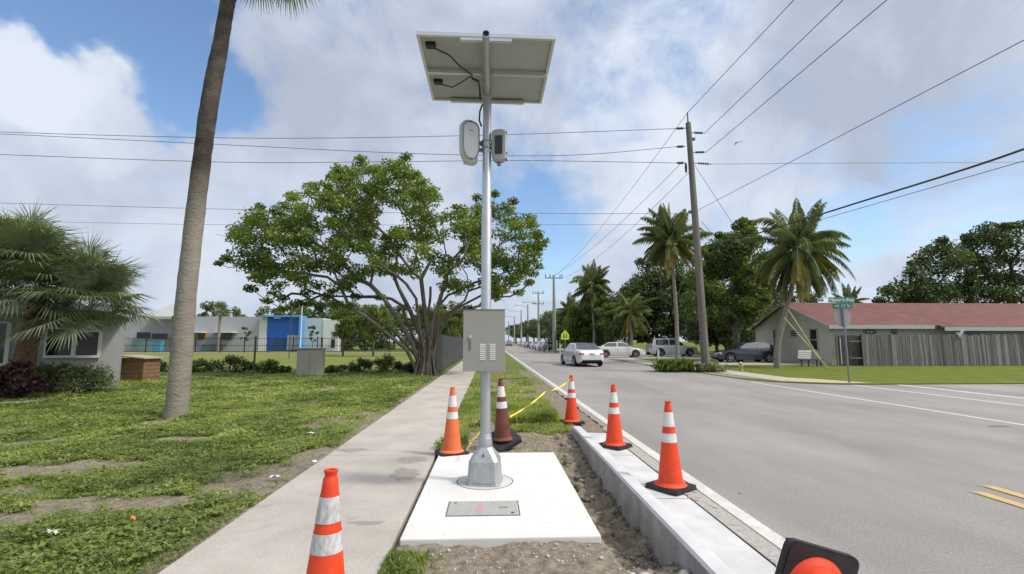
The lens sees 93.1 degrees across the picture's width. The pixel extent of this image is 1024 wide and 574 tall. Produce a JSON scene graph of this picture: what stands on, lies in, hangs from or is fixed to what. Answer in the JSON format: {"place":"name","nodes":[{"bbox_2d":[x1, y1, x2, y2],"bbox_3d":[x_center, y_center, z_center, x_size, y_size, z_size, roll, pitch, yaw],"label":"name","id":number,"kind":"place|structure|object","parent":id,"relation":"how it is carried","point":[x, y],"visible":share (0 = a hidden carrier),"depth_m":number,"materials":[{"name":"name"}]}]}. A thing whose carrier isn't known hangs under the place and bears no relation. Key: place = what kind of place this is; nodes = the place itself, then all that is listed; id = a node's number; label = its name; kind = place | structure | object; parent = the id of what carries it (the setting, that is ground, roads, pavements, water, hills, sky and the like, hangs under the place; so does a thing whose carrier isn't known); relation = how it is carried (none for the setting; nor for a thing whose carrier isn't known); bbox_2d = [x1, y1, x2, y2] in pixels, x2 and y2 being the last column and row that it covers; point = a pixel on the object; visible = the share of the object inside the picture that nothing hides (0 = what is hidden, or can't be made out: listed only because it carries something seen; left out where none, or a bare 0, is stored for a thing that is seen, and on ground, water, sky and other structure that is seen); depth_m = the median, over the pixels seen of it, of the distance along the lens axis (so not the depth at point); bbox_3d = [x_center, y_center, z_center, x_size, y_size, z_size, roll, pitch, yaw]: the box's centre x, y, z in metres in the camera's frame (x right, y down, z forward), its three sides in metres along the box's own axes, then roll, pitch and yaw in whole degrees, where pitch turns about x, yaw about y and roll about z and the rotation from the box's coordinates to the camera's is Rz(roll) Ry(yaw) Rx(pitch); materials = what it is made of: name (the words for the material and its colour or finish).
{"place":"outdoors","nodes":[
{"label":"outdoors","id":0,"kind":"place"},
{"bbox_2d":[124,300,351,350],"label":"school building","id":1,"kind":"structure","parent":0,"point":[270,326],"depth_m":77.95,"materials":[{"name":"grey"}]},
{"bbox_2d":[123,352,417,369],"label":"field","id":2,"kind":"structure","parent":0,"point":[331,358],"depth_m":45.96,"materials":[{"name":"plant"}]},
{"bbox_2d":[330,306,362,355],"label":"street tree","id":3,"kind":"object","parent":2,"relation":"on","point":[341,313],"visible":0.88,"depth_m":50.81,"materials":[{"name":"green plant"}]},
{"bbox_2d":[353,305,401,356],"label":"street tree","id":4,"kind":"object","parent":2,"relation":"on","point":[375,312],"visible":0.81,"depth_m":49.05,"materials":[{"name":"green plant"}]},
{"bbox_2d":[429,308,462,336],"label":"street tree","id":5,"kind":"object","parent":2,"relation":"on","point":[453,329],"visible":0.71,"depth_m":59.12,"materials":[{"name":"green plant"}]},
{"bbox_2d":[158,361,475,573],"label":"sidewalk","id":6,"kind":"structure","parent":0,"point":[272,533],"depth_m":4.60,"materials":[{"name":"concrete"}]},
{"bbox_2d":[306,468,344,573],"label":"traffic cone","id":7,"kind":"object","parent":6,"relation":"on","point":[326,555],"visible":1,"depth_m":2.32,"materials":[{"name":"plastic"}]},
{"bbox_2d":[334,448,426,524],"bbox_3d":[-1.442,2.184,5.692,1.138,0.001,3.196,3,-7,-22],"label":"damp patch","id":8,"kind":"object","parent":6,"relation":"on","point":[399,474],"visible":1,"depth_m":5.76,"materials":[{"name":"concrete"}]},
{"bbox_2d":[0,342,1023,573],"bbox_3d":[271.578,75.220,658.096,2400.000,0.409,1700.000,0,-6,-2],"label":"ground","id":9,"kind":"structure","parent":0,"point":[589,564],"depth_m":5.01,"materials":[{"name":"soil"}]},
{"bbox_2d":[0,359,55,398],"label":"shrub","id":10,"kind":"object","parent":9,"relation":"on","point":[17,379],"visible":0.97,"depth_m":12.69,"materials":[{"name":"purple plant"}]},
{"bbox_2d":[36,360,78,392],"bbox_3d":[-14.043,2.724,14.825,1.641,1.021,1.078,-2,-7,16],"label":"shrub","id":11,"kind":"object","parent":9,"relation":"on","point":[46,371],"visible":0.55,"depth_m":14.68,"materials":[{"name":"green plant"}]},
{"bbox_2d":[0,283,129,390],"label":"house","id":12,"kind":"structure","parent":9,"relation":"on","point":[107,347],"depth_m":15.60,"materials":[{"name":"grey paint"}]},
{"bbox_2d":[0,321,12,365],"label":"window","id":13,"kind":"structure","parent":12,"relation":"in","point":[4,352],"depth_m":14.64,"materials":[{"name":"grey glass"}]},
{"bbox_2d":[42,328,76,357],"bbox_3d":[-14.334,1.766,15.379,0.757,0.955,0.125,5,-8,-37],"label":"window","id":14,"kind":"structure","parent":12,"relation":"in","point":[53,353],"depth_m":15.38,"materials":[{"name":"black glass"}]},
{"bbox_2d":[72,330,102,357],"bbox_3d":[-13.799,1.858,15.782,0.698,0.885,0.125,5,-8,-37],"label":"window","id":15,"kind":"structure","parent":12,"relation":"in","point":[91,347],"depth_m":15.81,"materials":[{"name":"black glass"}]},
{"bbox_2d":[0,200,167,396],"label":"fan palm","id":16,"kind":"object","parent":9,"relation":"on","point":[34,250],"visible":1,"depth_m":13.35,"materials":[{"name":"green plant"}]},
{"bbox_2d":[53,361,120,395],"bbox_3d":[-12.632,2.721,14.460,1.319,1.068,1.663,0,-6,-2],"label":"shrub","id":17,"kind":"object","parent":9,"relation":"on","point":[85,378],"visible":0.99,"depth_m":14.26,"materials":[{"name":"green plant"}]},
{"bbox_2d":[120,355,163,380],"bbox_3d":[-14.534,3.177,18.998,1.148,1.022,0.900,-1,-6,7],"label":"wooden crate","id":18,"kind":"object","parent":9,"relation":"on","point":[138,367],"visible":0.9,"depth_m":18.73,"materials":[{"name":"brown wood"}]},
{"bbox_2d":[192,358,214,372],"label":"hedge","id":19,"kind":"object","parent":9,"relation":"on","point":[196,364],"visible":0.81,"depth_m":23.44,"materials":[{"name":"green plant"}]},
{"bbox_2d":[196,301,219,316],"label":"distant tree","id":20,"kind":"object","parent":9,"relation":"on","point":[207,308],"visible":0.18,"depth_m":106.65,"materials":[{"name":"green plant"}]},
{"bbox_2d":[210,300,229,350],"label":"young fan palm","id":21,"kind":"object","parent":9,"relation":"on","point":[222,305],"visible":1,"depth_m":71.91,"materials":[{"name":"green plant"}]},
{"bbox_2d":[206,354,248,372],"bbox_3d":[-13.720,3.787,23.630,1.950,1.033,1.422,0,-6,-2],"label":"hedge","id":22,"kind":"object","parent":9,"relation":"on","point":[232,360],"visible":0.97,"depth_m":23.50,"materials":[{"name":"green plant"}]},
{"bbox_2d":[162,0,325,419],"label":"cabbage palm","id":23,"kind":"object","parent":9,"relation":"on","point":[177,397],"visible":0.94,"depth_m":10.21,"materials":[{"name":"brown plant"}]},
{"bbox_2d":[245,358,279,372],"bbox_3d":[-12.189,3.852,23.657,1.545,0.754,1.241,3,-7,-26],"label":"hedge","id":24,"kind":"object","parent":9,"relation":"on","point":[268,364],"visible":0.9,"depth_m":23.50,"materials":[{"name":"green plant"}]},
{"bbox_2d":[254,305,282,316],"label":"distant tree","id":25,"kind":"object","parent":9,"relation":"on","point":[261,311],"visible":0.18,"depth_m":97.44,"materials":[{"name":"green plant"}]},
{"bbox_2d":[124,337,417,352],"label":"metal fence","id":26,"kind":"object","parent":9,"relation":"on","point":[244,345],"visible":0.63,"depth_m":67.05,"materials":[{"name":"black"}]},
{"bbox_2d":[0,369,584,573],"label":"grass","id":27,"kind":"structure","parent":9,"relation":"on","point":[147,529],"depth_m":7.08,"materials":[{"name":"green plant"}]},
{"bbox_2d":[296,348,327,375],"bbox_3d":[-9.117,3.409,22.130,1.350,1.265,1.000,2,-7,-14],"label":"utility cabinet","id":28,"kind":"object","parent":9,"relation":"on","point":[311,361],"visible":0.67,"depth_m":21.75,"materials":[{"name":"metal"}]},
{"bbox_2d":[296,298,338,317],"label":"distant tree","id":29,"kind":"object","parent":9,"relation":"on","point":[309,312],"visible":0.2,"depth_m":93.37,"materials":[{"name":"green plant"}]},
{"bbox_2d":[324,364,348,372],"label":"hedge","id":30,"kind":"object","parent":9,"relation":"on","point":[335,368],"visible":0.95,"depth_m":23.21,"materials":[{"name":"green plant"}]},
{"bbox_2d":[348,357,372,371],"bbox_3d":[-7.505,3.876,23.911,1.367,0.880,1.228,0,-6,-2],"label":"hedge","id":31,"kind":"object","parent":9,"relation":"on","point":[365,363],"visible":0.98,"depth_m":23.74,"materials":[{"name":"green plant"}]},
{"bbox_2d":[32,426,690,573],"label":"pebbles","id":32,"kind":"object","parent":9,"relation":"on","point":[548,556],"visible":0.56,"depth_m":3.53,"materials":[{"name":"gravel"}]},
{"bbox_2d":[336,307,400,349],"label":"distant tree","id":33,"kind":"object","parent":9,"relation":"on","point":[368,341],"visible":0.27,"depth_m":81.55,"materials":[{"name":"green plant"}]},
{"bbox_2d":[213,151,550,375],"bbox_3d":[-6.228,-1.421,22.742,16.005,11.192,7.388,0,-6,-2],"label":"spreading tree","id":34,"kind":"object","parent":9,"relation":"on","point":[366,209],"visible":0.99,"depth_m":21.66,"materials":[{"name":"green plant"}]},
{"bbox_2d":[372,353,402,371],"bbox_3d":[-6.143,3.762,24.033,1.406,1.016,1.351,0,-6,-2],"label":"hedge","id":35,"kind":"object","parent":9,"relation":"on","point":[385,361],"visible":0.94,"depth_m":23.72,"materials":[{"name":"green plant"}]},
{"bbox_2d":[378,302,419,349],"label":"distant tree","id":36,"kind":"object","parent":9,"relation":"on","point":[398,308],"visible":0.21,"depth_m":90.38,"materials":[{"name":"green plant"}]},
{"bbox_2d":[393,303,438,333],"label":"distant tree","id":37,"kind":"object","parent":9,"relation":"on","point":[420,315],"visible":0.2,"depth_m":87.39,"materials":[{"name":"green plant"}]},
{"bbox_2d":[398,308,462,349],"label":"distant tree","id":38,"kind":"object","parent":9,"relation":"on","point":[422,323],"visible":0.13,"depth_m":85.98,"materials":[{"name":"green plant"}]},
{"bbox_2d":[435,335,462,372],"bbox_3d":[-4.882,6.450,52.446,0.110,1.950,60.090,0,-6,-2],"label":"privacy fence","id":39,"kind":"object","parent":9,"relation":"on","point":[449,350],"visible":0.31,"depth_m":28.45,"materials":[{"name":"wood"}]},
{"bbox_2d":[400,452,600,547],"bbox_3d":[-0.144,2.143,5.158,1.556,0.114,2.870,0,-6,-2],"label":"concrete pad","id":40,"kind":"object","parent":9,"relation":"on","point":[552,496],"visible":0.7,"depth_m":4.41,"materials":[{"name":"grey"}]},
{"bbox_2d":[434,387,468,456],"bbox_3d":[-0.819,1.829,6.645,0.400,0.900,0.400,3,-7,-22],"label":"traffic cone","id":41,"kind":"object","parent":40,"relation":"on","point":[451,444],"visible":1,"depth_m":6.55,"materials":[{"name":"plastic"}]},
{"bbox_2d":[445,501,519,516],"bbox_3d":[-0.260,2.000,4.390,0.650,0.010,0.388,0,-6,-2],"label":"handhole cover","id":42,"kind":"object","parent":40,"relation":"on","point":[483,508],"visible":1,"depth_m":4.37,"materials":[{"name":"grey"}]},
{"bbox_2d":[416,30,555,486],"bbox_3d":[-0.276,-0.188,5.053,1.358,4.505,1.496,0,-6,-2],"label":"solar pole","id":43,"kind":"object","parent":40,"relation":"on","point":[485,69],"visible":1,"depth_m":5.24,"materials":[{"name":"metal"}]},
{"bbox_2d":[491,378,521,451],"bbox_3d":[-0.149,1.892,7.174,0.458,1.067,0.406,0,-6,-31],"label":"traffic cone","id":44,"kind":"object","parent":9,"relation":"on","point":[505,437],"visible":0.96,"depth_m":7.10,"materials":[{"name":"plastic"}]},
{"bbox_2d":[520,319,557,341],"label":"street tree","id":45,"kind":"object","parent":9,"relation":"on","point":[530,328],"visible":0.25,"depth_m":124.94,"materials":[{"name":"green plant"}]},
{"bbox_2d":[538,310,574,337],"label":"street tree","id":46,"kind":"object","parent":9,"relation":"on","point":[550,318],"visible":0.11,"depth_m":77.20,"materials":[{"name":"green plant"}]},
{"bbox_2d":[536,323,598,343],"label":"street tree","id":47,"kind":"object","parent":9,"relation":"on","point":[558,339],"visible":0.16,"depth_m":72.51,"materials":[{"name":"green plant"}]},
{"bbox_2d":[559,375,584,424],"bbox_3d":[1.133,2.134,9.240,0.400,0.890,0.400,2,-7,-14],"label":"traffic cone","id":48,"kind":"object","parent":9,"relation":"on","point":[571,414],"visible":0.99,"depth_m":9.15,"materials":[{"name":"plastic"}]},
{"bbox_2d":[562,299,618,348],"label":"shade tree","id":49,"kind":"object","parent":9,"relation":"on","point":[571,326],"visible":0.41,"depth_m":64.80,"materials":[{"name":"green plant"}]},
{"bbox_2d":[566,296,616,343],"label":"street tree","id":50,"kind":"object","parent":9,"relation":"on","point":[600,329],"visible":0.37,"depth_m":63.11,"materials":[{"name":"green plant"}]},
{"bbox_2d":[559,442,663,573],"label":"rubble chunks","id":51,"kind":"object","parent":9,"relation":"on","point":[568,460],"visible":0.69,"depth_m":6.03,"materials":[{"name":"concrete"}]},
{"bbox_2d":[548,432,675,573],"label":"rubble","id":52,"kind":"object","parent":9,"relation":"on","point":[608,531],"visible":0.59,"depth_m":4.74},
{"bbox_2d":[594,297,652,344],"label":"street tree","id":53,"kind":"object","parent":9,"relation":"on","point":[605,321],"visible":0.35,"depth_m":54.24,"materials":[{"name":"green plant"}]},
{"bbox_2d":[566,430,681,570],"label":"gravel","id":54,"kind":"structure","parent":9,"relation":"on","point":[635,530],"depth_m":5.13,"materials":[{"name":"gravel"}]},
{"bbox_2d":[602,255,693,343],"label":"shade tree","id":55,"kind":"object","parent":9,"relation":"on","point":[662,329],"visible":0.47,"depth_m":56.37,"materials":[{"name":"green plant"}]},
{"bbox_2d":[557,350,761,378],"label":"verge","id":56,"kind":"structure","parent":9,"relation":"on","point":[727,375],"depth_m":22.44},
{"bbox_2d":[649,357,697,371],"bbox_3d":[8.368,3.971,25.064,3.342,0.750,2.596,0,-6,-2],"label":"grassy shrub","id":57,"kind":"object","parent":56,"relation":"on","point":[671,365],"visible":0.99,"depth_m":24.66,"materials":[{"name":"green plant"}]},
{"bbox_2d":[692,361,732,371],"bbox_3d":[10.062,4.026,24.578,2.176,0.532,2.065,0,-6,-2],"label":"grassy shrub","id":58,"kind":"object","parent":56,"relation":"on","point":[705,367],"visible":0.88,"depth_m":24.19,"materials":[{"name":"green plant"}]},
{"bbox_2d":[630,268,689,336],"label":"street tree","id":59,"kind":"object","parent":9,"relation":"on","point":[661,294],"visible":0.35,"depth_m":56.09,"materials":[{"name":"green plant"}]},
{"bbox_2d":[572,426,775,573],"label":"kerb","id":60,"kind":"structure","parent":9,"relation":"on","point":[692,536],"depth_m":4.20,"materials":[{"name":"concrete"}]},
{"bbox_2d":[598,384,632,450],"bbox_3d":[1.522,1.916,7.240,0.400,0.910,0.400,-6,-9,44],"label":"traffic cone","id":61,"kind":"object","parent":60,"relation":"on","point":[614,439],"visible":1,"depth_m":7.15,"materials":[{"name":"plastic"}]},
{"bbox_2d":[645,401,696,495],"bbox_3d":[1.690,1.690,5.212,0.400,0.910,0.400,5,-8,-38],"label":"traffic cone","id":62,"kind":"object","parent":60,"relation":"on","point":[669,480],"visible":1,"depth_m":5.12,"materials":[{"name":"plastic"}]},
{"bbox_2d":[775,537,858,573],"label":"traffic cone","id":63,"kind":"object","parent":60,"relation":"on","point":[798,556],"visible":1,"depth_m":2.66,"materials":[{"name":"black rubber"}]},
{"bbox_2d":[675,113,711,373],"bbox_3d":[9.752,-2.465,25.536,1.984,14.099,0.430,0,-6,-2],"label":"utility pole","id":64,"kind":"object","parent":9,"relation":"on","point":[703,333],"visible":0.99,"depth_m":25.37,"materials":[{"name":"brown wood"}]},
{"bbox_2d":[0,154,663,162],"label":"overhead wire","id":65,"kind":"object","parent":64,"relation":"attached to","point":[329,162],"visible":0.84,"depth_m":25.07,"materials":[{"name":"grey"}]},
{"bbox_2d":[8,134,670,155],"bbox_3d":[-11.494,-7.428,25.166,40.620,0.924,0.025,0,-6,-2],"label":"overhead wire","id":66,"kind":"object","parent":64,"relation":"attached to","point":[324,149],"visible":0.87,"depth_m":25.19,"materials":[{"name":"grey"}]},
{"bbox_2d":[11,128,674,138],"bbox_3d":[-11.509,-8.167,25.247,40.637,0.994,0.025,0,-6,-2],"label":"overhead wire","id":67,"kind":"object","parent":64,"relation":"attached to","point":[355,137],"visible":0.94,"depth_m":25.37,"materials":[{"name":"grey"}]},
{"bbox_2d":[12,203,690,213],"bbox_3d":[-11.606,-4.364,26.832,44.462,0.404,0.020,0,-6,-2],"label":"overhead wire","id":68,"kind":"object","parent":64,"relation":"attached to","point":[404,212],"visible":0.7,"depth_m":27.40,"materials":[{"name":"grey"}]},
{"bbox_2d":[708,0,886,150],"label":"overhead wire","id":69,"kind":"object","parent":64,"relation":"attached to","point":[805,68],"visible":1,"depth_m":17.91,"materials":[{"name":"grey"}]},
{"bbox_2d":[699,40,1023,209],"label":"overhead wire","id":70,"kind":"object","parent":64,"relation":"attached to","point":[883,113],"visible":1,"depth_m":14.43,"materials":[{"name":"grey"}]},
{"bbox_2d":[701,148,1023,246],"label":"overhead cable","id":71,"kind":"object","parent":64,"relation":"attached to","point":[988,161],"visible":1,"depth_m":17.13,"materials":[{"name":"rubber"}]},
{"bbox_2d":[703,161,1022,257],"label":"overhead cable","id":72,"kind":"object","parent":64,"relation":"attached to","point":[879,202],"visible":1,"depth_m":17.85,"materials":[{"name":"rubber"}]},
{"bbox_2d":[672,216,776,361],"bbox_3d":[16.639,0.167,37.075,9.723,11.245,6.344,0,-6,-2],"label":"garden tree","id":73,"kind":"object","parent":9,"relation":"on","point":[747,306],"visible":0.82,"depth_m":35.37,"materials":[{"name":"green plant"}]},
{"bbox_2d":[680,276,771,348],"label":"shade tree","id":74,"kind":"object","parent":9,"relation":"on","point":[692,330],"visible":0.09,"depth_m":46.48,"materials":[{"name":"green plant"}]},
{"bbox_2d":[707,304,772,341],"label":"street tree","id":75,"kind":"object","parent":9,"relation":"on","point":[718,329],"visible":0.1,"depth_m":45.58,"materials":[{"name":"green plant"}]},
{"bbox_2d":[771,287,823,305],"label":"street tree","id":76,"kind":"object","parent":9,"relation":"on","point":[813,298],"visible":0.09,"depth_m":59.81,"materials":[{"name":"green plant"}]},
{"bbox_2d":[871,235,983,302],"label":"oak tree","id":77,"kind":"object","parent":9,"relation":"on","point":[921,288],"visible":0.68,"depth_m":50.96,"materials":[{"name":"green plant"}]},
{"bbox_2d":[956,219,1023,303],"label":"oak tree","id":78,"kind":"object","parent":9,"relation":"on","point":[1001,237],"visible":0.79,"depth_m":53.67,"materials":[{"name":"green plant"}]},
{"bbox_2d":[515,344,819,382],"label":"pavement","id":79,"kind":"structure","parent":0,"point":[763,376],"depth_m":22.39,"materials":[{"name":"concrete"}]},
{"bbox_2d":[556,292,578,336],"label":"coconut palm","id":80,"kind":"object","parent":79,"relation":"on","point":[569,299],"visible":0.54,"depth_m":74.33,"materials":[{"name":"green plant"}]},
{"bbox_2d":[604,355,825,364],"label":"driveway","id":81,"kind":"structure","parent":0,"point":[699,356],"depth_m":36.54,"materials":[{"name":"concrete"}]},
{"bbox_2d":[598,342,645,357],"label":"parked car","id":82,"kind":"object","parent":81,"relation":"on","point":[614,348],"visible":0.82,"depth_m":45.23,"materials":[{"name":"white"}]},
{"bbox_2d":[646,338,697,355],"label":"parked car","id":83,"kind":"object","parent":81,"relation":"on","point":[664,345],"visible":0.88,"depth_m":49.01,"materials":[{"name":"white"}]},
{"bbox_2d":[632,203,713,360],"bbox_3d":[11.062,-0.614,33.787,5.337,11.368,4.815,0,-6,-2],"label":"coconut palm","id":84,"kind":"object","parent":81,"relation":"on","point":[664,249],"visible":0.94,"depth_m":33.59,"materials":[{"name":"green plant"}]},
{"bbox_2d":[711,342,773,362],"bbox_3d":[17.081,4.774,35.663,4.540,1.475,2.110,0,-6,0],"label":"parked car","id":85,"kind":"object","parent":81,"relation":"on","point":[757,351],"visible":0.91,"depth_m":34.83,"materials":[{"name":"grey"}]},
{"bbox_2d":[505,344,1023,573],"bbox_3d":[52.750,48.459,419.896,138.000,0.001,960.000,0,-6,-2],"label":"road","id":86,"kind":"structure","parent":0,"point":[871,487],"depth_m":6.78,"materials":[{"name":"asphalt"}]},
{"bbox_2d":[545,274,562,351],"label":"street pole","id":87,"kind":"object","parent":86,"relation":"on","point":[554,347],"visible":0.88,"depth_m":69.07,"materials":[{"name":"concrete"}]},
{"bbox_2d":[560,343,603,365],"bbox_3d":[4.494,4.374,31.689,2.140,1.459,4.640,1,-6,-9],"label":"moving car","id":88,"kind":"object","parent":86,"relation":"on","point":[575,354],"visible":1,"depth_m":30.02,"materials":[{"name":"silver metal"}]},
{"bbox_2d":[602,426,780,563],"bbox_3d":[1.878,2.090,4.683,0.165,0.001,8.600,0,-6,-2],"label":"asphalt patch","id":89,"kind":"object","parent":86,"relation":"on","point":[754,539],"visible":0.67,"depth_m":4.24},
{"bbox_2d":[602,427,777,566],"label":"asphalt crumbs","id":90,"kind":"object","parent":89,"relation":"on","point":[734,523],"visible":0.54,"depth_m":4.57,"materials":[{"name":"asphalt"}]},
{"bbox_2d":[505,351,1023,548],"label":"road marking","id":91,"kind":"object","parent":86,"relation":"on","point":[772,536],"visible":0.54,"depth_m":5.53,"materials":[{"name":"white paint"}]},
{"bbox_2d":[511,347,1023,508],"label":"line","id":92,"kind":"object","parent":86,"relation":"on","point":[619,378],"visible":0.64,"depth_m":20.61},
{"bbox_2d":[974,486,1023,507],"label":"marking","id":93,"kind":"object","parent":86,"relation":"on","point":[1004,499],"visible":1,"depth_m":4.91,"materials":[{"name":"yellow paint"}]},
{"bbox_2d":[512,342,1023,383],"bbox_3d":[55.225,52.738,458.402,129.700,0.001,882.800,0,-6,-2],"label":"lawn","id":94,"kind":"structure","parent":0,"point":[940,374],"depth_m":23.97,"materials":[{"name":"plant"}]},
{"bbox_2d":[569,259,613,343],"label":"coconut palm","id":95,"kind":"object","parent":94,"relation":"on","point":[593,276],"visible":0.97,"depth_m":62.42,"materials":[{"name":"green plant"}]},
{"bbox_2d":[604,291,657,355],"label":"coconut palm","id":96,"kind":"object","parent":94,"relation":"on","point":[624,306],"visible":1,"depth_m":50.18,"materials":[{"name":"green plant"}]},
{"bbox_2d":[735,194,857,367],"bbox_3d":[16.884,-0.461,29.106,6.222,10.497,6.472,-4,-8,33],"label":"coconut palm","id":97,"kind":"object","parent":94,"relation":"on","point":[799,266],"visible":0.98,"depth_m":28.25,"materials":[{"name":"green plant"}]},
{"bbox_2d":[773,378,864,382],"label":"kerb ramp","id":98,"kind":"structure","parent":94,"relation":"on","point":[810,380],"depth_m":18.92,"materials":[{"name":"concrete"}]},
{"bbox_2d":[828,297,854,382],"bbox_3d":[12.421,1.978,18.095,1.012,3.205,0.229,-1,-6,5],"label":"stop sign","id":99,"kind":"object","parent":98,"relation":"on","point":[842,316],"visible":0.99,"depth_m":18.25,"materials":[{"name":"grey"}]},
{"bbox_2d":[849,334,1023,365],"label":"wooden fence","id":100,"kind":"object","parent":94,"relation":"on","point":[1007,348],"visible":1,"depth_m":30.64,"materials":[{"name":"grey wood"}]},
{"bbox_2d":[835,334,863,365],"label":"fence gate","id":101,"kind":"structure","parent":100,"relation":"attached to","point":[854,349],"depth_m":30.58,"materials":[{"name":"grey wood"}]},
{"bbox_2d":[831,281,869,302],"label":"coconut palm","id":102,"kind":"object","parent":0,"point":[847,292],"visible":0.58,"depth_m":51.68,"materials":[{"name":"green plant"}]},
{"bbox_2d":[746,303,1023,364],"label":"house","id":103,"kind":"structure","parent":0,"point":[819,327],"depth_m":33.67,"materials":[{"name":"beige paint"}]},
{"bbox_2d":[808,328,819,350],"bbox_3d":[20.736,3.626,33.322,0.075,1.548,0.930,0,-6,-2],"label":"window","id":104,"kind":"structure","parent":103,"relation":"in","point":[813,333],"depth_m":33.26,"materials":[{"name":"black glass"}]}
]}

